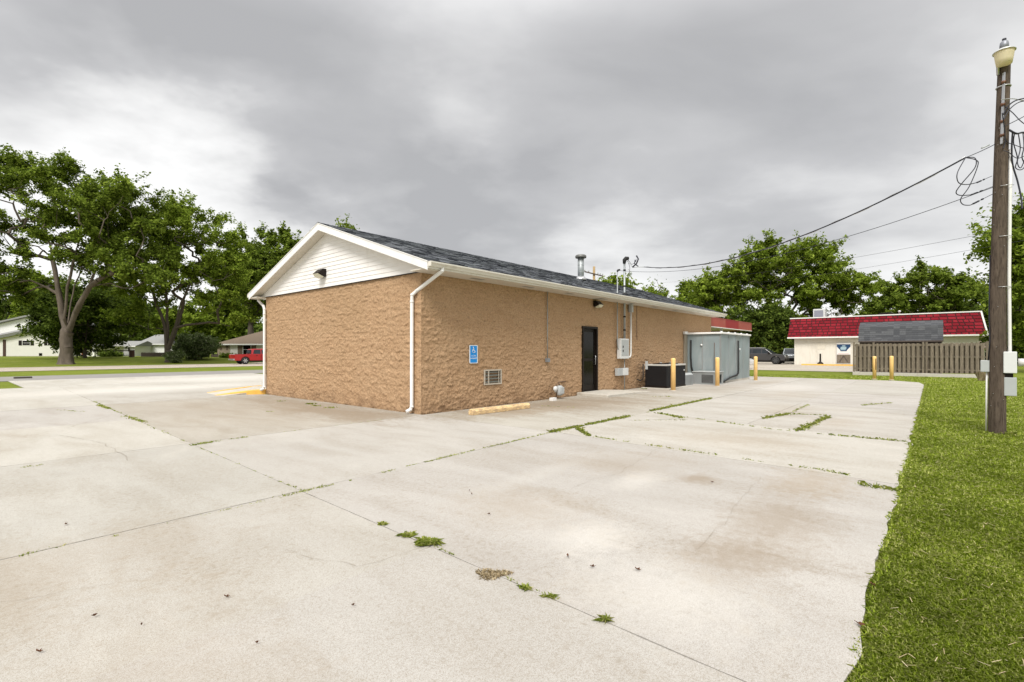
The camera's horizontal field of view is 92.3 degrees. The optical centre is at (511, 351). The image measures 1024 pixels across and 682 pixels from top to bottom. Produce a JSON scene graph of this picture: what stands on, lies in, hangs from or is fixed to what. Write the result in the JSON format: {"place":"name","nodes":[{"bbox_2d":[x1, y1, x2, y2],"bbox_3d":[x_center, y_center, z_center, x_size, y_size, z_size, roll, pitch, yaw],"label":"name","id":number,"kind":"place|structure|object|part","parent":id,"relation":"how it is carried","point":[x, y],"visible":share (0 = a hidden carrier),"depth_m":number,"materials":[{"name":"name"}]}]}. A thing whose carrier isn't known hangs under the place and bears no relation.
{"place":"outdoors","nodes":[
{"label":"outdoors","id":0,"kind":"place"},
{"bbox_2d":[0,315,119,355],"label":"white house","id":1,"kind":"structure","parent":0,"point":[12,343],"depth_m":84.33,"materials":[{"name":"beige"}]},
{"bbox_2d":[3,340,5,355],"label":"door","id":2,"kind":"structure","parent":1,"relation":"in","point":[4,341],"depth_m":84.00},
{"bbox_2d":[19,340,33,345],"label":"window","id":3,"kind":"structure","parent":1,"relation":"in","point":[21,342],"depth_m":84.25,"materials":[{"name":"glass"}]},
{"bbox_2d":[0,370,262,380],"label":"street","id":4,"kind":"structure","parent":0,"point":[52,377],"depth_m":29.74,"materials":[{"name":"asphalt"}]},
{"bbox_2d":[13,376,31,378],"bbox_3d":[-26.456,1.420,26.623,0.400,0.100,0.700,0,0,41],"label":"storm drain","id":5,"kind":"object","parent":4,"relation":"on","point":[22,377],"visible":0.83,"depth_m":26.44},
{"bbox_2d":[0,363,262,371],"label":"sidewalk","id":6,"kind":"structure","parent":0,"point":[112,367],"depth_m":44.25,"materials":[{"name":"concrete"}]},
{"bbox_2d":[129,350,134,356],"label":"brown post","id":7,"kind":"object","parent":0,"point":[131,353],"visible":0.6,"depth_m":73.78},
{"bbox_2d":[0,353,1023,680],"bbox_3d":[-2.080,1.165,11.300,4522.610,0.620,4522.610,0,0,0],"label":"lawn ground","id":8,"kind":"structure","parent":0,"point":[52,361],"depth_m":36.07,"materials":[{"name":"plant"}]},
{"bbox_2d":[0,275,14,320],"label":"shade tree","id":9,"kind":"object","parent":8,"relation":"on","point":[4,306],"visible":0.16,"depth_m":109.71,"materials":[{"name":"green plant"}]},
{"bbox_2d":[7,268,82,318],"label":"shade tree","id":10,"kind":"object","parent":8,"relation":"on","point":[18,311],"visible":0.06,"depth_m":97.60,"materials":[{"name":"green plant"}]},
{"bbox_2d":[15,270,158,357],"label":"shade tree","id":11,"kind":"object","parent":8,"relation":"on","point":[91,331],"visible":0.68,"depth_m":63.80,"materials":[{"name":"green plant"}]},
{"bbox_2d":[0,143,195,364],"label":"maple tree","id":12,"kind":"object","parent":8,"relation":"on","point":[100,216],"visible":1,"depth_m":50.98,"materials":[{"name":"green plant"}]},
{"bbox_2d":[81,343,130,355],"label":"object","id":13,"kind":"object","parent":8,"relation":"on","point":[94,353],"visible":0.17,"depth_m":83.33,"materials":[{"name":"beige"}]},
{"bbox_2d":[95,349,123,356],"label":"shrub","id":14,"kind":"object","parent":8,"relation":"on","point":[104,354],"visible":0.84,"depth_m":76.03,"materials":[{"name":"green plant"}]},
{"bbox_2d":[108,284,158,340],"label":"shade tree","id":15,"kind":"object","parent":8,"relation":"on","point":[149,333],"visible":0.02,"depth_m":108.61,"materials":[{"name":"green plant"}]},
{"bbox_2d":[123,341,153,355],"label":"white outbuilding","id":16,"kind":"structure","parent":8,"relation":"on","point":[139,347],"depth_m":89.10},
{"bbox_2d":[127,298,178,337],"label":"shade tree","id":17,"kind":"object","parent":8,"relation":"on","point":[150,303],"visible":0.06,"depth_m":116.93,"materials":[{"name":"green plant"}]},
{"bbox_2d":[141,352,164,356],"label":"privacy fence","id":18,"kind":"object","parent":8,"relation":"on","point":[159,354],"visible":0.6,"depth_m":76.00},
{"bbox_2d":[142,335,176,352],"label":"white garage","id":19,"kind":"structure","parent":8,"relation":"on","point":[157,341],"depth_m":92.00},
{"bbox_2d":[85,188,262,361],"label":"forked tree","id":20,"kind":"object","parent":8,"relation":"on","point":[231,275],"visible":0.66,"depth_m":59.34,"materials":[{"name":"green plant"}]},
{"bbox_2d":[161,348,187,362],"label":"shrub","id":21,"kind":"object","parent":8,"relation":"on","point":[176,356],"visible":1,"depth_m":58.08,"materials":[{"name":"green plant"}]},
{"bbox_2d":[150,298,242,340],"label":"shade tree","id":22,"kind":"object","parent":8,"relation":"on","point":[190,314],"visible":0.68,"depth_m":89.82,"materials":[{"name":"green plant"}]},
{"bbox_2d":[171,330,221,359],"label":"shrub","id":23,"kind":"object","parent":8,"relation":"on","point":[198,346],"visible":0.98,"depth_m":65.13,"materials":[{"name":"green plant"}]},
{"bbox_2d":[191,332,222,354],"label":"shrub","id":24,"kind":"object","parent":8,"relation":"on","point":[216,342],"depth_m":69.84,"materials":[{"name":"green plant"}]},
{"bbox_2d":[188,287,262,341],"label":"shade tree","id":25,"kind":"object","parent":8,"relation":"on","point":[238,329],"visible":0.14,"depth_m":97.34,"materials":[{"name":"green plant"}]},
{"bbox_2d":[218,352,233,357],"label":"shrub","id":26,"kind":"object","parent":8,"relation":"on","point":[223,355],"visible":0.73,"depth_m":73.38,"materials":[{"name":"green plant"}]},
{"bbox_2d":[207,220,271,334],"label":"shade tree","id":27,"kind":"object","parent":8,"relation":"on","point":[250,303],"visible":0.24,"depth_m":89.31,"materials":[{"name":"green plant"}]},
{"bbox_2d":[217,331,262,355],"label":"ranch house","id":28,"kind":"structure","parent":8,"relation":"on","point":[241,345],"depth_m":76.00,"materials":[{"name":"beige"}]},
{"bbox_2d":[238,345,255,353],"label":"window","id":29,"kind":"structure","parent":28,"relation":"in","point":[242,349],"depth_m":75.97,"materials":[{"name":"glass"}]},
{"bbox_2d":[228,349,262,363],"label":"pickup truck","id":30,"kind":"object","parent":8,"relation":"on","point":[253,355],"visible":0.56,"depth_m":56.02,"materials":[{"name":"red paint"}]},
{"bbox_2d":[236,220,301,316],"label":"shade tree","id":31,"kind":"object","parent":8,"relation":"on","point":[274,242],"visible":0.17,"depth_m":85.49,"materials":[{"name":"green plant"}]},
{"bbox_2d":[335,213,359,229],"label":"shade tree","id":32,"kind":"object","parent":8,"relation":"on","point":[347,225],"visible":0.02,"depth_m":69.51,"materials":[{"name":"green plant"}]},
{"bbox_2d":[0,373,923,681],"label":"parking lot","id":33,"kind":"structure","parent":8,"relation":"on","point":[766,581],"depth_m":3.92,"materials":[{"name":"concrete"}]},
{"bbox_2d":[207,385,260,392],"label":"ramp curb","id":34,"kind":"structure","parent":33,"relation":"on","point":[232,389],"depth_m":17.84,"materials":[{"name":"yellow paint"}]},
{"bbox_2d":[207,387,265,395],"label":"walk ramp","id":35,"kind":"structure","parent":33,"relation":"on","point":[234,390],"depth_m":17.13,"materials":[{"name":"concrete"}]},
{"bbox_2d":[217,389,265,394],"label":"ramp curb","id":36,"kind":"structure","parent":33,"relation":"on","point":[254,391],"depth_m":16.52,"materials":[{"name":"yellow paint"}]},
{"bbox_2d":[377,521,388,524],"bbox_3d":[-1.081,1.434,4.118,0.104,0.031,0.117,0,0,-39],"label":"weed","id":37,"kind":"object","parent":33,"relation":"on","point":[382,523],"visible":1,"depth_m":4.11,"materials":[{"name":"green plant"}]},
{"bbox_2d":[396,530,418,537],"bbox_3d":[-0.822,1.432,3.871,0.183,0.036,0.154,0,0,0],"label":"weed","id":38,"kind":"object","parent":33,"relation":"on","point":[406,533],"visible":1,"depth_m":3.85,"materials":[{"name":"green plant"}]},
{"bbox_2d":[5,405,812,598],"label":"surface cracks","id":39,"kind":"object","parent":33,"relation":"on","point":[430,484],"visible":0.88,"depth_m":5.72,"materials":[{"name":"concrete"}]},
{"bbox_2d":[414,536,445,545],"bbox_3d":[-0.622,1.426,3.716,0.280,0.049,0.206,0,0,0],"label":"weed","id":40,"kind":"object","parent":33,"relation":"on","point":[425,541],"visible":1,"depth_m":3.68,"materials":[{"name":"green plant"}]},
{"bbox_2d":[475,568,513,579],"bbox_3d":[-0.113,1.439,3.187,0.266,0.022,0.194,0,0,0],"label":"dry grass clump","id":41,"kind":"object","parent":33,"relation":"on","point":[489,574],"visible":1,"depth_m":3.19,"materials":[{"name":"plant"}]},
{"bbox_2d":[469,403,529,414],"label":"parking block","id":42,"kind":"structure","parent":33,"relation":"on","point":[493,409],"depth_m":11.74,"materials":[{"name":"concrete"}]},
{"bbox_2d":[19,388,1023,598],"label":"crack grass","id":43,"kind":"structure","parent":33,"relation":"on","point":[805,426],"depth_m":8.99,"materials":[{"name":"green plant"}]},
{"bbox_2d":[516,582,533,590],"bbox_3d":[0.089,1.436,2.999,0.096,0.028,0.113,0,0,-25],"label":"weed","id":44,"kind":"object","parent":33,"relation":"on","point":[524,587],"visible":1,"depth_m":3.00,"materials":[{"name":"green plant"}]},
{"bbox_2d":[538,591,558,599],"bbox_3d":[0.219,1.435,2.901,0.114,0.031,0.078,0,0,29],"label":"weed","id":45,"kind":"object","parent":33,"relation":"on","point":[550,595],"visible":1,"depth_m":2.90,"materials":[{"name":"green plant"}]},
{"bbox_2d":[553,381,565,397],"bbox_3d":[1.544,1.202,15.177,0.245,0.536,0.928,0,0,29],"label":"gas meter","id":46,"kind":"object","parent":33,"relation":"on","point":[559,389],"visible":0.98,"depth_m":14.94,"materials":[{"name":"grey metal"}]},
{"bbox_2d":[592,612,614,622],"bbox_3d":[0.490,1.434,2.642,0.140,0.033,0.103,0,0,-25],"label":"weed","id":47,"kind":"object","parent":33,"relation":"on","point":[605,618],"visible":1,"depth_m":2.64,"materials":[{"name":"green plant"}]},
{"bbox_2d":[577,390,650,397],"bbox_3d":[3.594,1.410,16.986,1.150,0.120,3.180,0,0,41],"label":"door step","id":48,"kind":"object","parent":33,"relation":"on","point":[605,393],"depth_m":16.25,"materials":[{"name":"concrete"}]},
{"bbox_2d":[641,386,689,389],"bbox_3d":[6.152,1.435,19.654,1.120,0.070,2.100,0,0,41],"label":"equipment pad","id":49,"kind":"object","parent":33,"relation":"on","point":[665,388],"visible":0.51,"depth_m":19.03,"materials":[{"name":"concrete"}]},
{"bbox_2d":[637,361,685,387],"bbox_3d":[5.995,0.890,19.714,1.217,1.020,1.931,0,0,41],"label":"condenser unit","id":50,"kind":"object","parent":49,"relation":"on","point":[657,375],"visible":0.85,"depth_m":19.04,"materials":[{"name":"black metal"}]},
{"bbox_2d":[670,358,675,390],"bbox_3d":[5.960,0.860,18.195,0.230,1.220,0.228,0,0,0],"label":"bollard","id":51,"kind":"object","parent":33,"relation":"on","point":[673,374],"visible":0.92,"depth_m":18.13,"materials":[{"name":"metal"}]},
{"bbox_2d":[685,373,692,384],"bbox_3d":[7.381,1.190,21.333,0.600,0.520,0.950,0,0,41],"label":"duct box","id":52,"kind":"object","parent":33,"relation":"on","point":[688,378],"visible":0.28,"depth_m":21.16,"materials":[{"name":"metal"}]},
{"bbox_2d":[692,371,723,384],"bbox_3d":[8.784,1.170,22.053,1.070,0.560,1.030,0,0,41],"label":"compressor cabinet","id":53,"kind":"object","parent":33,"relation":"on","point":[703,377],"visible":0.77,"depth_m":21.76,"materials":[{"name":"metal"}]},
{"bbox_2d":[683,331,750,382],"bbox_3d":[10.240,0.270,24.335,1.690,2.400,4.970,0,0,41],"label":"walk in cooler","id":54,"kind":"object","parent":33,"relation":"on","point":[704,350],"visible":0.89,"depth_m":23.07,"materials":[{"name":"metal"}]},
{"bbox_2d":[715,357,719,385],"bbox_3d":[8.559,0.860,20.512,0.230,1.220,0.228,0,0,0],"label":"bollard","id":55,"kind":"object","parent":33,"relation":"on","point":[717,371],"visible":0.88,"depth_m":20.45,"materials":[{"name":"metal"}]},
{"bbox_2d":[711,317,751,331],"bbox_3d":[10.622,-0.205,31.240,6.420,3.310,8.210,0,0,41],"label":"canopy","id":56,"kind":"object","parent":33,"relation":"on","point":[719,324],"visible":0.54,"depth_m":29.36,"materials":[{"name":"paint"}]},
{"bbox_2d":[753,356,757,380],"bbox_3d":[12.086,0.860,24.416,0.230,1.220,0.228,0,0,0],"label":"bollard","id":57,"kind":"object","parent":33,"relation":"on","point":[755,368],"visible":0.97,"depth_m":24.35,"materials":[{"name":"metal"}]},
{"bbox_2d":[247,222,726,414],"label":"store building","id":58,"kind":"structure","parent":8,"relation":"on","point":[372,320],"depth_m":13.80,"materials":[{"name":"brick"}]},
{"bbox_2d":[313,268,325,278],"bbox_3d":[-5.472,-2.215,13.984,0.320,0.260,0.252,0,0,41],"label":"wall lamp","id":59,"kind":"object","parent":58,"relation":"attached to","point":[319,273],"visible":1,"depth_m":13.91,"materials":[{"name":"black metal"}]},
{"bbox_2d":[469,345,477,362],"bbox_3d":[-0.975,0.072,12.526,0.018,0.465,0.300,0,0,40],"label":"accessibility sign","id":60,"kind":"object","parent":58,"relation":"attached to","point":[473,353],"visible":1,"depth_m":12.52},
{"bbox_2d":[545,292,549,361],"bbox_3d":[1.081,-0.742,14.882,0.095,2.137,0.130,0,0,41],"label":"wall conduit","id":61,"kind":"object","parent":58,"relation":"attached to","point":[547,359],"depth_m":14.87,"materials":[{"name":"metal"}]},
{"bbox_2d":[581,326,597,391],"bbox_3d":[2.614,0.276,16.813,0.168,2.247,0.971,0,0,41],"label":"door","id":62,"kind":"structure","parent":58,"relation":"in","point":[589,345],"depth_m":16.85,"materials":[{"name":"black metal"}]},
{"bbox_2d":[593,300,602,307],"bbox_3d":[2.987,-1.624,16.985,0.239,0.247,0.304,0,0,41],"label":"wall lamp","id":63,"kind":"object","parent":58,"relation":"attached to","point":[597,304],"visible":1,"depth_m":16.91,"materials":[{"name":"black metal"}]},
{"bbox_2d":[615,255,638,389],"bbox_3d":[4.595,-1.078,18.535,0.812,5.056,1.804,0,0,41],"label":"service mast","id":64,"kind":"object","parent":58,"relation":"attached to","point":[623,348],"visible":0.99,"depth_m":18.43,"materials":[{"name":"metal"}]},
{"bbox_2d":[646,157,964,267],"bbox_3d":[6.530,-3.081,13.566,0.028,0.832,9.980,0,0,-19],"label":"service cable","id":65,"kind":"object","parent":64,"relation":"attached to","point":[828,224],"visible":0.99,"depth_m":11.18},
{"bbox_2d":[678,156,965,267],"bbox_3d":[6.530,-3.082,13.566,0.014,0.862,9.977,0,0,-19],"label":"messenger wire","id":66,"kind":"object","parent":64,"relation":"attached to","point":[834,221],"visible":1,"depth_m":11.11,"materials":[{"name":"metal"}]},
{"bbox_2d":[0,308,986,353],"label":"woodland","id":67,"kind":"object","parent":8,"relation":"on","point":[258,327],"depth_m":142.44,"materials":[{"name":"green plant"}]},
{"bbox_2d":[641,277,671,296],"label":"shade tree","id":68,"kind":"object","parent":8,"relation":"on","point":[661,293],"visible":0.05,"depth_m":74.35,"materials":[{"name":"green plant"}]},
{"bbox_2d":[669,262,732,317],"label":"shade tree","id":69,"kind":"object","parent":8,"relation":"on","point":[684,289],"visible":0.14,"depth_m":83.00,"materials":[{"name":"green plant"}]},
{"bbox_2d":[723,302,776,350],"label":"shade tree","id":70,"kind":"object","parent":8,"relation":"on","point":[747,315],"visible":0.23,"depth_m":69.67,"materials":[{"name":"green plant"}]},
{"bbox_2d":[741,294,805,353],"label":"shade tree","id":71,"kind":"object","parent":8,"relation":"on","point":[777,320],"visible":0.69,"depth_m":68.30,"materials":[{"name":"green plant"}]},
{"bbox_2d":[687,228,889,318],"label":"shade tree","id":72,"kind":"object","parent":8,"relation":"on","point":[837,292],"visible":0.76,"depth_m":76.13,"materials":[{"name":"green plant"}]},
{"bbox_2d":[750,361,859,371],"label":"neighbour lot","id":73,"kind":"structure","parent":8,"relation":"on","point":[788,366],"depth_m":44.25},
{"bbox_2d":[584,266,602,279],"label":"utility pole","id":74,"kind":"object","parent":73,"relation":"on","point":[593,273],"visible":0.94,"depth_m":61.74,"materials":[{"name":"brown wood"}]},
{"bbox_2d":[595,269,650,291],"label":"shade tree","id":75,"kind":"object","parent":73,"relation":"on","point":[611,279],"visible":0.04,"depth_m":65.62,"materials":[{"name":"green plant"}]},
{"bbox_2d":[750,347,788,363],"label":"suv","id":76,"kind":"object","parent":73,"relation":"on","point":[764,354],"visible":0.67,"depth_m":55.64,"materials":[{"name":"grey paint"}]},
{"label":"side window","id":77,"kind":"part","parent":76,"relation":"part of","materials":[{"name":"black glass"}]},
{"bbox_2d":[781,348,793,362],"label":"suv","id":78,"kind":"object","parent":73,"relation":"on","point":[789,351],"visible":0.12,"depth_m":60.13,"materials":[{"name":"silver metal"}]},
{"bbox_2d":[801,364,852,365],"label":"curb strip","id":79,"kind":"object","parent":73,"relation":"on","point":[831,364],"visible":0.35,"depth_m":50.06,"materials":[{"name":"yellow paint"}]},
{"bbox_2d":[787,311,988,364],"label":"neighbour store","id":80,"kind":"structure","parent":73,"relation":"on","point":[813,337],"depth_m":50.70,"materials":[{"name":"red"}]},
{"bbox_2d":[818,343,824,348],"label":"patched window","id":81,"kind":"structure","parent":80,"relation":"in","point":[820,345],"depth_m":52.29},
{"bbox_2d":[813,307,840,316],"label":"rooftop unit","id":82,"kind":"object","parent":80,"relation":"on","point":[819,312],"visible":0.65,"depth_m":53.82,"materials":[{"name":"metal"}]},
{"bbox_2d":[837,343,850,363],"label":"banner","id":83,"kind":"object","parent":80,"relation":"attached to","point":[843,353],"visible":1,"depth_m":50.92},
{"bbox_2d":[872,356,876,379],"bbox_3d":[18.830,0.860,25.571,0.230,1.220,0.228,0,0,0],"label":"bollard","id":84,"kind":"object","parent":8,"relation":"on","point":[873,367],"visible":0.98,"depth_m":25.50,"materials":[{"name":"metal"}]},
{"bbox_2d":[845,383,928,681],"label":"edge grass","id":85,"kind":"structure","parent":8,"relation":"on","point":[898,500],"depth_m":3.52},
{"bbox_2d":[890,356,893,379],"bbox_3d":[19.203,0.850,24.898,0.230,1.240,0.228,0,0,0],"label":"bollard","id":86,"kind":"object","parent":8,"relation":"on","point":[891,367],"visible":0.94,"depth_m":24.83,"materials":[{"name":"metal"}]},
{"bbox_2d":[858,320,942,373],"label":"shed","id":87,"kind":"structure","parent":8,"relation":"on","point":[914,332],"depth_m":30.67,"materials":[{"name":"grey"}]},
{"bbox_2d":[855,255,986,340],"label":"shade tree","id":88,"kind":"object","parent":8,"relation":"on","point":[951,292],"visible":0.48,"depth_m":81.44,"materials":[{"name":"green plant"}]},
{"bbox_2d":[853,341,988,377],"bbox_3d":[23.833,0.445,28.993,6.200,2.070,0.320,0,0,41],"label":"picket fence","id":89,"kind":"object","parent":8,"relation":"on","point":[934,360],"visible":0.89,"depth_m":28.78,"materials":[{"name":"wood"}]},
{"bbox_2d":[890,410,1023,678],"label":"grass clippings","id":90,"kind":"object","parent":8,"relation":"on","point":[960,599],"depth_m":2.77,"materials":[{"name":"plant"}]},
{"bbox_2d":[974,371,985,380],"bbox_3d":[23.292,1.182,24.429,0.562,0.537,0.510,0,0,27],"label":"dry grass clump","id":91,"kind":"object","parent":8,"relation":"on","point":[980,376],"visible":0.94,"depth_m":24.39,"materials":[{"name":"plant"}]},
{"bbox_2d":[962,286,1023,363],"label":"shade tree","id":92,"kind":"object","parent":8,"relation":"on","point":[1014,346],"visible":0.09,"depth_m":52.28,"materials":[{"name":"green plant"}]},
{"bbox_2d":[963,192,1023,354],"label":"shade tree","id":93,"kind":"object","parent":8,"relation":"on","point":[1017,273],"visible":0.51,"depth_m":34.20,"materials":[{"name":"green plant"}]},
{"bbox_2d":[980,64,1023,433],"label":"utility pole","id":94,"kind":"object","parent":8,"relation":"on","point":[999,366],"visible":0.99,"depth_m":8.77,"materials":[{"name":"brown wood"}]},
{"bbox_2d":[630,187,992,271],"bbox_3d":[6.311,-2.770,13.767,0.012,0.626,10.886,0,0,-25],"label":"wire","id":95,"kind":"object","parent":94,"relation":"attached to","point":[833,240],"visible":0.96,"depth_m":11.24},
{"bbox_2d":[660,226,1022,282],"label":"wire","id":96,"kind":"object","parent":94,"relation":"attached to","point":[866,255],"visible":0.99,"depth_m":38.12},
{"bbox_2d":[735,240,1023,284],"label":"wire","id":97,"kind":"object","parent":94,"relation":"attached to","point":[897,262],"visible":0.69,"depth_m":37.75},
{"bbox_2d":[1002,113,1005,148],"bbox_3d":[8.682,-3.896,8.690,0.174,0.596,0.038,0,0,-40],"label":"cable","id":98,"kind":"object","parent":94,"relation":"hanging from","point":[1004,131],"visible":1,"depth_m":8.71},
{"bbox_2d":[992,38,1016,75],"bbox_3d":[8.733,-5.256,8.733,0.310,0.591,0.310,0,0,0],"label":"yard light","id":99,"kind":"object","parent":94,"relation":"attached to","point":[1003,55],"visible":1,"depth_m":8.68,"materials":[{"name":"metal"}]},
{"bbox_2d":[1003,98,1023,114],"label":"cable","id":100,"kind":"object","parent":94,"relation":"attached to","point":[1010,104],"visible":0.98,"depth_m":8.69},
{"bbox_2d":[1008,129,1023,134],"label":"cable","id":101,"kind":"object","parent":94,"relation":"hanging from","point":[1012,131],"visible":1,"depth_m":8.64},
{"bbox_2d":[1021,133,1023,160],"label":"cable","id":102,"kind":"object","parent":101,"relation":"hanging from","point":[1023,148],"visible":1,"depth_m":8.65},
{"bbox_2d":[1011,133,1022,208],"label":"cable","id":103,"kind":"object","parent":94,"relation":"hanging from","point":[1016,177],"visible":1,"depth_m":8.71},
{"bbox_2d":[1013,134,1023,169],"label":"cable","id":104,"kind":"object","parent":94,"relation":"hanging from","point":[1016,154],"visible":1,"depth_m":8.72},
{"bbox_2d":[1017,134,1023,167],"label":"cable","id":105,"kind":"object","parent":94,"relation":"hanging from","point":[1019,152],"visible":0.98,"depth_m":8.71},
{"bbox_2d":[0,0,1023,322],"label":"sky","id":106,"kind":"structure","parent":0,"point":[542,134],"materials":[{"name":"grey"}]},
{"bbox_2d":[750,375,1023,681],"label":"lawn grass","id":107,"kind":"structure","parent":0,"point":[978,614],"depth_m":3.49,"materials":[{"name":"plant"}]},
{"bbox_3d":[8.448,-3.072,8.873,0.135,0.079,0.043,0,0,0],"label":"connector","id":108,"kind":"object","parent":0,"visible":0},
{"bbox_2d":[956,157,976,184],"bbox_3d":[8.088,-3.215,8.786,0.627,0.481,0.068,0,0,-22],"label":"drip loop","id":109,"kind":"object","parent":108,"relation":"attached to","point":[957,174],"visible":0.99,"depth_m":8.71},
{"bbox_3d":[8.318,-2.840,8.811,0.232,0.109,0.057,0,0,0],"label":"connector","id":110,"kind":"object","parent":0,"visible":0},
{"bbox_2d":[956,157,976,195],"bbox_3d":[8.089,-3.123,8.779,0.262,0.667,0.187,0,0,28],"label":"drip loop","id":111,"kind":"object","parent":110,"relation":"attached to","point":[967,176],"visible":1,"depth_m":8.71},
{"bbox_3d":[8.264,-2.661,8.727,0.271,0.138,0.112,0,0,0],"label":"connector","id":112,"kind":"object","parent":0,"visible":0},
{"bbox_2d":[960,158,978,205],"bbox_3d":[8.128,-3.026,8.762,0.116,0.860,0.259,0,0,-7],"label":"drip loop","id":113,"kind":"object","parent":112,"relation":"attached to","point":[970,183],"visible":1,"depth_m":8.73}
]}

